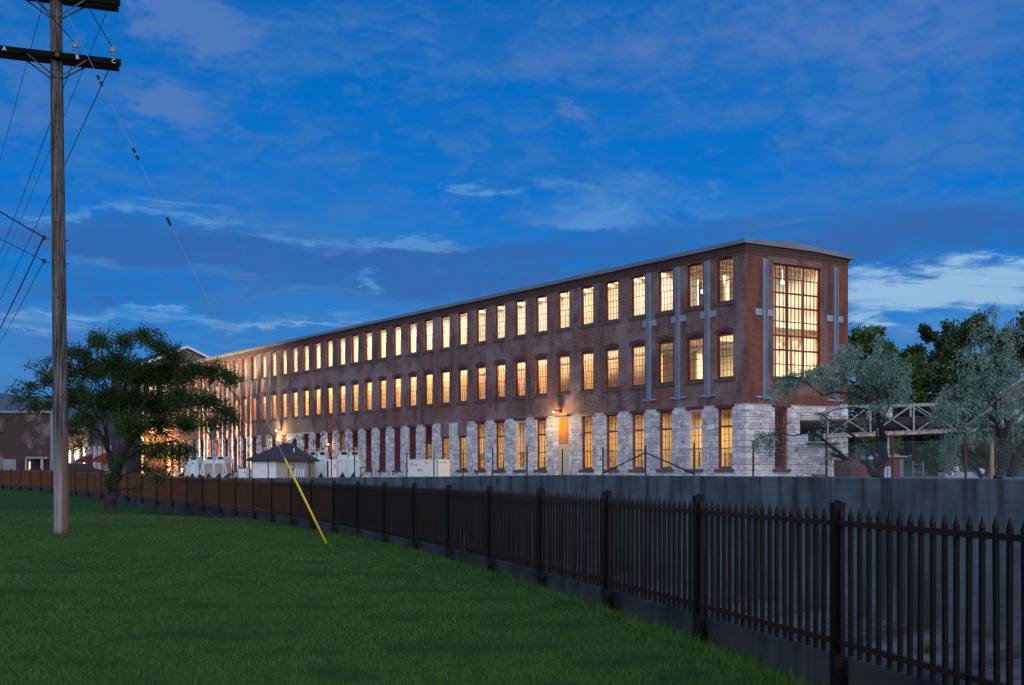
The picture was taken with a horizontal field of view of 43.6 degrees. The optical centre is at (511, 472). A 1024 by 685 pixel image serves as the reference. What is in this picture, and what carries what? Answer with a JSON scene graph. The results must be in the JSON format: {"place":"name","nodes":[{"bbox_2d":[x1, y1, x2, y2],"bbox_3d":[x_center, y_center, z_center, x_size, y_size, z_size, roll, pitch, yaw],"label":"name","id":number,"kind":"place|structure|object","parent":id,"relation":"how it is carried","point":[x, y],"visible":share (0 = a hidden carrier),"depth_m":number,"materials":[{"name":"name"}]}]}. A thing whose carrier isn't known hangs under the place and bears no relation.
{"place":"outdoors","nodes":[
{"label":"outdoors","id":0,"kind":"place"},
{"bbox_2d":[0,393,110,418],"bbox_3d":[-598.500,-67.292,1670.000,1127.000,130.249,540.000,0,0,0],"label":"hills","id":1,"kind":"structure","parent":0,"point":[4,399],"depth_m":1669.58,"materials":[{"name":"plant"}]},
{"bbox_2d":[326,459,337,477],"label":"electrical cabinet","id":2,"kind":"object","parent":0,"point":[334,467],"visible":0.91,"depth_m":83.98,"materials":[{"name":"metal"}]},
{"bbox_2d":[0,489,854,684],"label":"lawn","id":3,"kind":"structure","parent":0,"point":[18,500],"depth_m":12.62,"materials":[{"name":"plant"}]},
{"bbox_2d":[0,0,120,533],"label":"utility pole","id":4,"kind":"object","parent":3,"relation":"on","point":[55,57],"visible":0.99,"depth_m":28.48,"materials":[{"name":"wood"}]},
{"bbox_2d":[0,240,42,328],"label":"power cable","id":5,"kind":"object","parent":4,"relation":"attached to","point":[22,283],"visible":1,"depth_m":33.69,"materials":[{"name":"rubber"}]},
{"bbox_2d":[0,70,108,298],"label":"power cable","id":6,"kind":"object","parent":4,"relation":"attached to","point":[64,165],"visible":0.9,"depth_m":35.83,"materials":[{"name":"rubber"}]},
{"bbox_2d":[0,5,109,267],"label":"power cable","id":7,"kind":"object","parent":4,"relation":"attached to","point":[64,115],"visible":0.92,"depth_m":36.43,"materials":[{"name":"rubber"}]},
{"bbox_2d":[62,4,326,543],"bbox_3d":[-6.803,-4.506,26.597,7.640,11.945,0.068,0,0,32],"label":"guy wire","id":8,"kind":"object","parent":4,"relation":"attached to","point":[290,470],"visible":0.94,"depth_m":25.99,"materials":[{"name":"yellow plastic"}]},
{"bbox_2d":[0,322,247,513],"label":"apple tree","id":9,"kind":"object","parent":3,"relation":"on","point":[102,399],"visible":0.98,"depth_m":42.76,"materials":[{"name":"green plant"}]},
{"bbox_2d":[0,0,1023,459],"label":"sky","id":10,"kind":"structure","parent":0,"point":[316,166],"materials":[{"name":"blue"}]},
{"bbox_2d":[166,456,1023,478],"bbox_3d":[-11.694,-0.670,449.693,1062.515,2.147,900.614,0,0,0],"label":"ground","id":11,"kind":"structure","parent":0,"point":[1020,474],"depth_m":85.51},
{"bbox_2d":[0,401,52,470],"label":"brick warehouse","id":12,"kind":"structure","parent":11,"relation":"on","point":[28,446],"depth_m":122.00,"materials":[{"name":"brick"}]},
{"bbox_2d":[3,459,15,469],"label":"garage door","id":13,"kind":"structure","parent":12,"relation":"in","point":[8,464],"depth_m":121.93,"materials":[{"name":"metal"}]},
{"bbox_2d":[69,463,105,472],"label":"parked car","id":14,"kind":"object","parent":11,"relation":"on","point":[83,467],"visible":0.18,"depth_m":117.34,"materials":[{"name":"metal"}]},
{"bbox_2d":[68,413,110,473],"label":"mill wing","id":15,"kind":"structure","parent":11,"relation":"on","point":[97,458],"depth_m":172.10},
{"bbox_2d":[111,345,209,475],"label":"gabled brick block","id":16,"kind":"structure","parent":11,"relation":"on","point":[116,445],"depth_m":147.62,"materials":[{"name":"brick"}]},
{"bbox_2d":[185,457,202,476],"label":"air handler","id":17,"kind":"object","parent":11,"relation":"on","point":[193,469],"visible":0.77,"depth_m":96.30,"materials":[{"name":"grey metal"}]},
{"bbox_2d":[200,456,231,477],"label":"air handler","id":18,"kind":"object","parent":11,"relation":"on","point":[215,467],"visible":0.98,"depth_m":96.30,"materials":[{"name":"grey metal"}]},
{"bbox_2d":[246,443,318,477],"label":"pump hut","id":19,"kind":"object","parent":11,"relation":"on","point":[298,459],"visible":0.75,"depth_m":84.00,"materials":[{"name":"white paint"}]},
{"bbox_2d":[253,461,275,477],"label":"door","id":20,"kind":"structure","parent":19,"relation":"in","point":[260,468],"depth_m":83.96,"materials":[{"name":"white paint"}]},
{"bbox_2d":[309,451,328,477],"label":"air handler","id":21,"kind":"object","parent":11,"relation":"on","point":[320,465],"visible":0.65,"depth_m":88.30,"materials":[{"name":"grey metal"}]},
{"bbox_2d":[337,451,364,476],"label":"air handler","id":22,"kind":"object","parent":11,"relation":"on","point":[345,463],"visible":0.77,"depth_m":88.30,"materials":[{"name":"grey metal"}]},
{"bbox_2d":[407,459,437,476],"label":"generator","id":23,"kind":"object","parent":11,"relation":"on","point":[420,467],"visible":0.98,"depth_m":77.98,"materials":[{"name":"paint"}]},
{"bbox_2d":[410,461,426,476],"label":"electrical box","id":24,"kind":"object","parent":23,"relation":"in","point":[420,470],"depth_m":77.98,"materials":[{"name":"paint"}]},
{"bbox_2d":[438,459,449,475],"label":"electrical cabinet","id":25,"kind":"object","parent":11,"relation":"on","point":[443,467],"visible":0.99,"depth_m":77.94,"materials":[{"name":"metal"}]},
{"bbox_2d":[165,238,854,476],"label":"mill building","id":26,"kind":"structure","parent":11,"relation":"on","point":[698,347],"depth_m":78.95,"materials":[{"name":"brick"}]},
{"bbox_2d":[243,438,246,468],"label":"boarded window","id":27,"kind":"structure","parent":26,"relation":"in","point":[244,439],"depth_m":126.01,"materials":[{"name":"red paint"}]},
{"bbox_2d":[325,383,332,416],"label":"sash window","id":28,"kind":"structure","parent":26,"relation":"in","point":[328,414],"depth_m":109.43,"materials":[{"name":"wood"}]},
{"bbox_2d":[350,379,358,413],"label":"sash window","id":29,"kind":"structure","parent":26,"relation":"in","point":[355,381],"depth_m":105.13,"materials":[{"name":"wood"}]},
{"bbox_2d":[365,430,370,471],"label":"boarded window","id":30,"kind":"structure","parent":26,"relation":"in","point":[368,432],"depth_m":103.00,"materials":[{"name":"red paint"}]},
{"bbox_2d":[377,429,385,471],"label":"boarded window","id":31,"kind":"structure","parent":26,"relation":"in","point":[382,431],"depth_m":100.76,"materials":[{"name":"red paint"}]},
{"bbox_2d":[377,376,386,411],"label":"sash window","id":32,"kind":"structure","parent":26,"relation":"in","point":[382,409],"depth_m":100.88,"materials":[{"name":"wood"}]},
{"bbox_2d":[391,373,401,410],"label":"sash window","id":33,"kind":"structure","parent":26,"relation":"in","point":[395,408],"depth_m":98.84,"materials":[{"name":"wood"}]},
{"bbox_2d":[391,325,401,358],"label":"sash window","id":34,"kind":"structure","parent":26,"relation":"in","point":[395,356],"depth_m":98.88,"materials":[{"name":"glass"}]},
{"bbox_2d":[392,428,400,471],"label":"boarded window","id":35,"kind":"structure","parent":26,"relation":"in","point":[397,430],"depth_m":98.76,"materials":[{"name":"red paint"}]},
{"bbox_2d":[406,371,416,408],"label":"sash window","id":36,"kind":"structure","parent":26,"relation":"in","point":[413,373],"depth_m":96.81,"materials":[{"name":"wood"}]},
{"bbox_2d":[406,322,416,356],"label":"sash window","id":37,"kind":"structure","parent":26,"relation":"in","point":[413,353],"depth_m":96.83,"materials":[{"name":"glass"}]},
{"bbox_2d":[407,427,415,471],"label":"boarded window","id":38,"kind":"structure","parent":26,"relation":"in","point":[412,429],"depth_m":96.69,"materials":[{"name":"red paint"}]},
{"bbox_2d":[422,369,432,407],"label":"sash window","id":39,"kind":"structure","parent":26,"relation":"in","point":[429,371],"depth_m":94.73,"materials":[{"name":"wood"}]},
{"bbox_2d":[422,316,432,353],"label":"sash window","id":40,"kind":"structure","parent":26,"relation":"in","point":[426,351],"depth_m":94.73,"materials":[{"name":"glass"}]},
{"bbox_2d":[426,426,431,458],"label":"tall window","id":41,"kind":"structure","parent":26,"relation":"in","point":[428,428],"depth_m":94.73,"materials":[{"name":"red paint"}]},
{"bbox_2d":[439,367,449,406],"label":"sash window","id":42,"kind":"structure","parent":26,"relation":"in","point":[446,369],"depth_m":92.42,"materials":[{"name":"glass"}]},
{"bbox_2d":[439,312,449,350],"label":"sash window","id":43,"kind":"structure","parent":26,"relation":"in","point":[443,348],"depth_m":92.55,"materials":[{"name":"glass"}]},
{"bbox_2d":[456,364,467,404],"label":"sash window","id":44,"kind":"structure","parent":26,"relation":"in","point":[462,402],"depth_m":90.47,"materials":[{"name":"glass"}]},
{"bbox_2d":[456,311,467,348],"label":"sash window","id":45,"kind":"structure","parent":26,"relation":"in","point":[462,345],"depth_m":90.54,"materials":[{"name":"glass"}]},
{"bbox_2d":[456,436,467,471],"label":"tall window","id":46,"kind":"structure","parent":26,"relation":"in","point":[461,437],"depth_m":90.61,"materials":[{"name":"red paint"}]},
{"bbox_2d":[474,423,485,471],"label":"tall window","id":47,"kind":"structure","parent":26,"relation":"in","point":[481,469],"depth_m":88.42,"materials":[{"name":"brown glass"}]},
{"bbox_2d":[474,362,486,402],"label":"sash window","id":48,"kind":"structure","parent":26,"relation":"in","point":[482,364],"depth_m":88.38,"materials":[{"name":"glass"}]},
{"bbox_2d":[474,308,486,345],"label":"sash window","id":49,"kind":"structure","parent":26,"relation":"in","point":[480,342],"depth_m":88.45,"materials":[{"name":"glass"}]},
{"bbox_2d":[493,359,505,401],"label":"sash window","id":50,"kind":"structure","parent":26,"relation":"in","point":[501,361],"depth_m":86.29,"materials":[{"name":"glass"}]},
{"bbox_2d":[493,304,505,342],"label":"sash window","id":51,"kind":"structure","parent":26,"relation":"in","point":[499,339],"depth_m":86.38,"materials":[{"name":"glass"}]},
{"bbox_2d":[493,422,505,471],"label":"tall window","id":52,"kind":"structure","parent":26,"relation":"in","point":[500,469],"depth_m":86.35,"materials":[{"name":"brown glass"}]},
{"bbox_2d":[512,356,525,399],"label":"sash window","id":53,"kind":"structure","parent":26,"relation":"in","point":[517,397],"depth_m":84.17,"materials":[{"name":"wood"}]},
{"bbox_2d":[512,297,525,338],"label":"sash window","id":54,"kind":"structure","parent":26,"relation":"in","point":[519,336],"depth_m":84.27,"materials":[{"name":"wood"}]},
{"bbox_2d":[513,420,525,471],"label":"tall window","id":55,"kind":"structure","parent":26,"relation":"in","point":[520,469],"depth_m":84.21,"materials":[{"name":"white paint"}]},
{"bbox_2d":[533,419,546,471],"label":"tall window","id":56,"kind":"structure","parent":26,"relation":"in","point":[539,469],"depth_m":82.28,"materials":[{"name":"brown glass"}]},
{"bbox_2d":[533,353,547,397],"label":"sash window","id":57,"kind":"structure","parent":26,"relation":"in","point":[541,354],"depth_m":82.02,"materials":[{"name":"wood"}]},
{"bbox_2d":[533,293,547,335],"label":"sash window","id":58,"kind":"structure","parent":26,"relation":"in","point":[541,332],"depth_m":82.11,"materials":[{"name":"wood"}]},
{"bbox_2d":[555,350,570,395],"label":"sash window","id":59,"kind":"structure","parent":26,"relation":"in","point":[565,392],"depth_m":80.00,"materials":[{"name":"wood"}]},
{"bbox_2d":[555,290,570,332],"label":"sash window","id":60,"kind":"structure","parent":26,"relation":"in","point":[565,328],"depth_m":80.10,"materials":[{"name":"wood"}]},
{"bbox_2d":[578,347,593,393],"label":"sash window","id":61,"kind":"structure","parent":26,"relation":"in","point":[588,352],"depth_m":77.87,"materials":[{"name":"wood"}]},
{"bbox_2d":[578,282,593,328],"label":"sash window","id":62,"kind":"structure","parent":26,"relation":"in","point":[591,324],"depth_m":78.01,"materials":[{"name":"wood"}]},
{"bbox_2d":[578,416,593,471],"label":"tall window","id":63,"kind":"structure","parent":26,"relation":"in","point":[585,469],"depth_m":77.92,"materials":[{"name":"brown glass"}]},
{"bbox_2d":[602,343,619,391],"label":"sash window","id":64,"kind":"structure","parent":26,"relation":"in","point":[613,346],"depth_m":75.85,"materials":[{"name":"wood"}]},
{"bbox_2d":[602,278,619,324],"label":"sash window","id":65,"kind":"structure","parent":26,"relation":"in","point":[613,320],"depth_m":75.93,"materials":[{"name":"wood"}]},
{"bbox_2d":[604,414,618,471],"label":"tall window","id":66,"kind":"structure","parent":26,"relation":"in","point":[608,416],"depth_m":76.08,"materials":[{"name":"brown glass"}]},
{"bbox_2d":[628,413,644,471],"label":"tall window","id":67,"kind":"structure","parent":26,"relation":"in","point":[638,469],"depth_m":73.77,"materials":[{"name":"brown glass"}]},
{"bbox_2d":[628,340,645,389],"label":"sash window","id":68,"kind":"structure","parent":26,"relation":"in","point":[641,386],"depth_m":73.74,"materials":[{"name":"wood"}]},
{"bbox_2d":[628,275,645,320],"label":"sash window","id":69,"kind":"structure","parent":26,"relation":"in","point":[642,316],"depth_m":73.79,"materials":[{"name":"glass"}]},
{"bbox_2d":[655,336,673,386],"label":"sash window","id":70,"kind":"structure","parent":26,"relation":"in","point":[661,384],"depth_m":71.69,"materials":[{"name":"wood"}]},
{"bbox_2d":[655,267,673,315],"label":"sash window","id":71,"kind":"structure","parent":26,"relation":"in","point":[667,311],"depth_m":71.77,"materials":[{"name":"wood"}]},
{"bbox_2d":[656,411,673,471],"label":"tall window","id":72,"kind":"structure","parent":26,"relation":"in","point":[662,469],"depth_m":71.68,"materials":[{"name":"brown glass"}]},
{"bbox_2d":[684,332,703,384],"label":"sash window","id":73,"kind":"structure","parent":26,"relation":"in","point":[695,381],"depth_m":69.57,"materials":[{"name":"wood"}]},
{"bbox_2d":[684,259,703,311],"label":"sash window","id":74,"kind":"structure","parent":26,"relation":"in","point":[690,308],"depth_m":69.68,"materials":[{"name":"wood"}]},
{"bbox_2d":[684,409,703,471],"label":"tall window","id":75,"kind":"structure","parent":26,"relation":"in","point":[698,469],"depth_m":69.80,"materials":[{"name":"white paint"}]},
{"bbox_2d":[713,327,734,381],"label":"sash window","id":76,"kind":"structure","parent":26,"relation":"in","point":[727,378],"depth_m":67.57,"materials":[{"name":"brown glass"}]},
{"bbox_2d":[713,256,734,306],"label":"sash window","id":77,"kind":"structure","parent":26,"relation":"in","point":[720,303],"depth_m":67.65,"materials":[{"name":"wood"}]},
{"bbox_2d":[714,407,733,471],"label":"tall window","id":78,"kind":"structure","parent":26,"relation":"in","point":[728,469],"depth_m":67.71,"materials":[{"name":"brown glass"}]},
{"bbox_2d":[773,407,790,471],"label":"tall window","id":79,"kind":"structure","parent":26,"relation":"in","point":[778,469],"depth_m":67.58,"materials":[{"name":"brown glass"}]},
{"bbox_2d":[772,263,822,382],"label":"factory window","id":80,"kind":"structure","parent":26,"relation":"in","point":[786,279],"depth_m":68.29,"materials":[{"name":"clear glass"}]},
{"bbox_2d":[750,334,916,477],"bbox_3d":[7.780,-1.528,31.016,4.067,3.706,1.723,0,0,0],"label":"olive tree","id":81,"kind":"object","parent":11,"relation":"on","point":[894,386],"visible":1,"depth_m":30.92,"materials":[{"name":"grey plant"}]},
{"bbox_2d":[834,459,875,476],"bbox_3d":[16.550,-0.113,61.500,1.400,1.025,3.000,0,0,0],"label":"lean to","id":82,"kind":"object","parent":11,"relation":"on","point":[850,471],"visible":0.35,"depth_m":60.00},
{"bbox_2d":[848,379,874,451],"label":"broadleaf tree","id":83,"kind":"object","parent":11,"relation":"on","point":[854,413],"visible":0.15,"depth_m":95.46,"materials":[{"name":"green plant"}]},
{"bbox_2d":[848,322,898,460],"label":"broadleaf tree","id":84,"kind":"object","parent":11,"relation":"on","point":[859,337],"visible":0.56,"depth_m":102.84,"materials":[{"name":"green plant"}]},
{"bbox_2d":[857,432,903,456],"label":"bush","id":85,"kind":"object","parent":11,"relation":"on","point":[870,440],"visible":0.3,"depth_m":87.13,"materials":[{"name":"green plant"}]},
{"bbox_2d":[870,369,908,413],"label":"broadleaf tree","id":86,"kind":"object","parent":11,"relation":"on","point":[884,397],"visible":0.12,"depth_m":98.94,"materials":[{"name":"green plant"}]},
{"bbox_2d":[886,455,907,476],"bbox_3d":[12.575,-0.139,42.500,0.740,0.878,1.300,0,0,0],"label":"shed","id":87,"kind":"structure","parent":11,"relation":"on","point":[897,465],"depth_m":41.97,"materials":[{"name":"grey paint"}]},
{"bbox_2d":[871,399,933,417],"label":"broadleaf tree","id":88,"kind":"object","parent":11,"relation":"on","point":[918,413],"visible":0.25,"depth_m":118.62,"materials":[{"name":"green plant"}]},
{"bbox_2d":[897,342,927,458],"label":"broadleaf tree","id":89,"kind":"object","parent":11,"relation":"on","point":[913,349],"visible":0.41,"depth_m":115.48,"materials":[{"name":"green plant"}]},
{"bbox_2d":[889,351,936,466],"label":"broadleaf tree","id":90,"kind":"object","parent":11,"relation":"on","point":[923,375],"visible":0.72,"depth_m":97.04,"materials":[{"name":"green plant"}]},
{"bbox_2d":[895,434,946,452],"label":"broadleaf tree","id":91,"kind":"object","parent":11,"relation":"on","point":[908,438],"visible":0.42,"depth_m":100.92,"materials":[{"name":"green plant"}]},
{"bbox_2d":[917,318,959,374],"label":"broadleaf tree","id":92,"kind":"object","parent":11,"relation":"on","point":[928,334],"visible":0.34,"depth_m":117.48,"materials":[{"name":"green plant"}]},
{"bbox_2d":[915,438,963,476],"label":"bush","id":93,"kind":"object","parent":11,"relation":"on","point":[930,470],"visible":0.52,"depth_m":69.57,"materials":[{"name":"green plant"}]},
{"bbox_2d":[926,360,982,445],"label":"broadleaf tree","id":94,"kind":"object","parent":11,"relation":"on","point":[945,372],"visible":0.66,"depth_m":95.28,"materials":[{"name":"green plant"}]},
{"bbox_2d":[933,338,979,376],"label":"broadleaf tree","id":95,"kind":"object","parent":11,"relation":"on","point":[946,351],"visible":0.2,"depth_m":115.24,"materials":[{"name":"green plant"}]},
{"bbox_2d":[938,463,984,477],"bbox_3d":[13.465,-0.042,38.270,1.153,0.484,0.860,0,0,0],"label":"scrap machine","id":96,"kind":"object","parent":11,"relation":"on","point":[940,475],"visible":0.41,"depth_m":38.10,"materials":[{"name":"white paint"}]},
{"bbox_2d":[923,302,1023,478],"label":"olive tree","id":97,"kind":"object","parent":11,"relation":"on","point":[946,408],"visible":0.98,"depth_m":29.23,"materials":[{"name":"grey plant"}]},
{"bbox_2d":[950,309,996,376],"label":"broadleaf tree","id":98,"kind":"object","parent":11,"relation":"on","point":[959,339],"visible":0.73,"depth_m":110.95,"materials":[{"name":"green plant"}]},
{"bbox_2d":[963,432,1010,476],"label":"bush","id":99,"kind":"object","parent":11,"relation":"on","point":[981,449],"visible":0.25,"depth_m":67.74,"materials":[{"name":"green plant"}]},
{"bbox_2d":[965,372,1015,410],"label":"broadleaf tree","id":100,"kind":"object","parent":11,"relation":"on","point":[978,382],"visible":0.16,"depth_m":94.06,"materials":[{"name":"green plant"}]},
{"bbox_2d":[962,377,1023,463],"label":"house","id":101,"kind":"structure","parent":11,"relation":"on","point":[1001,399],"depth_m":92.00,"materials":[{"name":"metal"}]},
{"bbox_2d":[982,342,1021,377],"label":"broadleaf tree","id":102,"kind":"object","parent":11,"relation":"on","point":[994,344],"visible":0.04,"depth_m":116.94,"materials":[{"name":"green plant"}]},
{"bbox_2d":[989,310,1023,376],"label":"broadleaf tree","id":103,"kind":"object","parent":11,"relation":"on","point":[1020,353],"visible":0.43,"depth_m":109.18,"materials":[{"name":"green plant"}]},
{"bbox_2d":[989,412,1023,476],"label":"bush","id":104,"kind":"object","parent":11,"relation":"on","point":[1008,456],"visible":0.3,"depth_m":63.38,"materials":[{"name":"green plant"}]},
{"bbox_2d":[521,556,1020,684],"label":"channel bed","id":105,"kind":"object","parent":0,"point":[989,661],"visible":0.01,"depth_m":25.76,"materials":[{"name":"concrete"}]},
{"bbox_2d":[0,485,977,684],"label":"concrete wall","id":106,"kind":"structure","parent":105,"relation":"on","point":[815,662],"depth_m":11.49,"materials":[{"name":"concrete"}]},
{"bbox_2d":[0,469,1023,684],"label":"picket fence","id":107,"kind":"object","parent":106,"relation":"on","point":[487,523],"visible":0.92,"depth_m":10.94,"materials":[{"name":"brown metal"}]},
{"bbox_2d":[182,475,1023,643],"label":"concrete wall","id":108,"kind":"structure","parent":105,"relation":"on","point":[989,500],"depth_m":31.02,"materials":[{"name":"concrete"}]},
{"bbox_2d":[232,432,1023,478],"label":"chain link fence","id":109,"kind":"object","parent":108,"relation":"on","point":[892,442],"visible":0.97,"depth_m":32.70,"materials":[{"name":"metal"}]},
{"bbox_2d":[800,401,1003,475],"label":"pipe bridge","id":110,"kind":"structure","parent":0,"point":[901,426],"depth_m":63.49,"materials":[{"name":"white metal"}]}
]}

